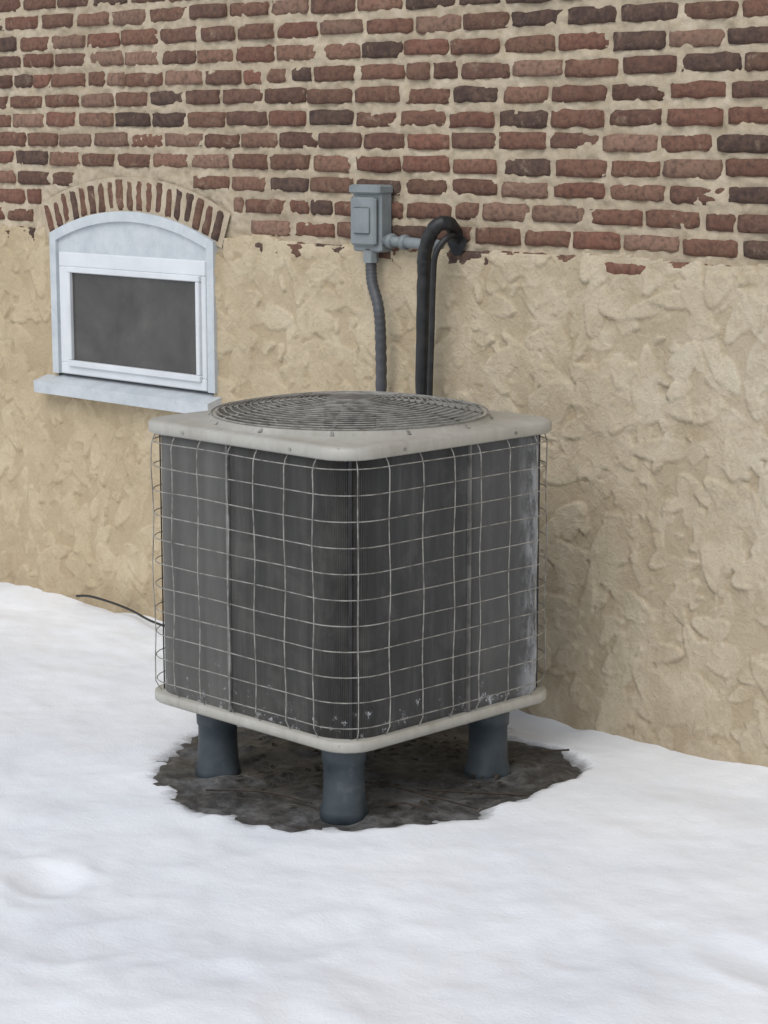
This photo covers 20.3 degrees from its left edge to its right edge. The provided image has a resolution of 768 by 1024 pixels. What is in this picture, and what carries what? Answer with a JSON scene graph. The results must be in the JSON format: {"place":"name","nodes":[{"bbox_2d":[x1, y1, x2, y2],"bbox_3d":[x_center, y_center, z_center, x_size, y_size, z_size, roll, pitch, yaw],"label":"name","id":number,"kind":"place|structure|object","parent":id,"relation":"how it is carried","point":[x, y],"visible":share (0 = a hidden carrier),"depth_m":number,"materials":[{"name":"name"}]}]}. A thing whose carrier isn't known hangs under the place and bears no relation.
{"place":"outdoors","nodes":[
{"label":"outdoors","id":0,"kind":"place"},
{"bbox_2d":[153,724,581,832],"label":"ground","id":1,"kind":"structure","parent":0,"point":[292,776],"depth_m":6.12,"materials":[{"name":"soil"}]},
{"bbox_2d":[148,391,551,825],"bbox_3d":[-0.097,0.212,6.201,0.883,1.102,0.883,10,14,44],"label":"air conditioner","id":2,"kind":"object","parent":1,"relation":"on","point":[351,578],"visible":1,"depth_m":5.87,"materials":[{"name":"grey metal"}]},
{"bbox_2d":[234,735,514,806],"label":"fallen leaves","id":3,"kind":"object","parent":1,"relation":"on","point":[422,752],"visible":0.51,"depth_m":6.27,"materials":[{"name":"brown plant"}]},
{"bbox_2d":[0,582,767,1023],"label":"snow","id":4,"kind":"structure","parent":1,"relation":"on","point":[620,880],"depth_m":5.26,"materials":[{"name":"white snow"}]},
{"bbox_2d":[76,594,164,627],"bbox_3d":[-0.941,0.400,8.082,0.064,0.051,0.927,-6,12,-31],"label":"ground cable","id":5,"kind":"object","parent":4,"relation":"on","point":[124,607],"visible":0.71,"depth_m":8.21,"materials":[{"name":"black rubber"}]},
{"bbox_2d":[0,226,767,766],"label":"stucco wall","id":6,"kind":"structure","parent":1,"relation":"on","point":[646,390],"depth_m":6.62,"materials":[{"name":"beige paint"}]},
{"bbox_2d":[33,373,221,412],"bbox_3d":[-0.959,-0.453,8.102,1.050,0.080,0.123,10,14,44],"label":"window sill","id":7,"kind":"structure","parent":6,"relation":"attached to","point":[166,398],"depth_m":8.05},
{"bbox_2d":[49,211,218,392],"bbox_3d":[-0.928,-0.805,8.045,0.972,0.637,0.070,10,14,44],"label":"window casing","id":8,"kind":"object","parent":6,"relation":"attached to","point":[184,230],"depth_m":7.90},
{"bbox_2d":[58,222,207,391],"bbox_3d":[-0.943,-0.785,8.034,0.904,0.603,0.001,10,14,44],"label":"window arch panel","id":9,"kind":"structure","parent":8,"relation":"in","point":[129,239],"depth_m":7.99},
{"bbox_2d":[59,252,207,390],"bbox_3d":[-0.943,-0.721,8.042,0.870,0.470,0.018,10,14,44],"label":"window frame","id":10,"kind":"object","parent":8,"relation":"in","point":[145,264],"visible":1,"depth_m":8.01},
{"bbox_2d":[66,266,202,381],"bbox_3d":[-0.938,-0.707,8.024,0.789,0.384,0.022,10,14,44],"label":"window sash","id":11,"kind":"object","parent":10,"relation":"in","point":[197,377],"depth_m":7.99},
{"bbox_2d":[72,273,195,374],"bbox_3d":[-0.933,-0.709,8.029,0.755,0.348,0.004,10,14,44],"label":"window glass","id":12,"kind":"object","parent":11,"relation":"in","point":[145,323],"visible":1,"depth_m":8.02,"materials":[{"name":"grey glass"}]},
{"bbox_2d":[39,177,229,247],"bbox_3d":[-0.943,-1.120,7.974,1.139,0.244,0.004,10,14,44],"label":"arch mortar","id":13,"kind":"object","parent":6,"relation":"attached to","point":[52,200],"visible":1,"depth_m":7.93,"materials":[{"name":"beige concrete"}]},
{"bbox_2d":[363,249,386,391],"bbox_3d":[-0.045,-0.304,6.957,0.085,1.069,0.425,1,10,6],"label":"electrical conduit","id":14,"kind":"object","parent":6,"relation":"attached to","point":[370,259],"visible":0.58,"depth_m":7.03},
{"bbox_2d":[0,0,767,274],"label":"brick courses","id":15,"kind":"object","parent":6,"relation":"attached to","point":[564,118],"visible":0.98,"depth_m":6.90,"materials":[{"name":"brown brick"}]},
{"bbox_2d":[0,0,767,266],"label":"mortar joints","id":16,"kind":"object","parent":15,"relation":"attached to","point":[239,224],"visible":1,"depth_m":6.90,"materials":[{"name":"beige concrete"}]},
{"bbox_2d":[349,184,444,251],"bbox_3d":[0.038,-0.950,6.969,0.367,0.218,0.092,8,13,39],"label":"electrical disconnect box","id":17,"kind":"object","parent":6,"relation":"attached to","point":[371,217],"visible":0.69,"depth_m":6.99,"materials":[{"name":"grey metal"}]},
{"bbox_2d":[415,216,466,395],"bbox_3d":[0.099,-0.311,6.794,0.162,1.236,0.471,7,12,35],"label":"refrigerant line","id":18,"kind":"object","parent":6,"relation":"attached to","point":[455,239],"visible":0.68,"depth_m":6.82,"materials":[{"name":"black rubber"}]},
{"bbox_2d":[206,749,568,812],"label":"twigs","id":19,"kind":"object","parent":1,"relation":"on","point":[407,803],"visible":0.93,"depth_m":5.94,"materials":[{"name":"brown wood"}]}
]}

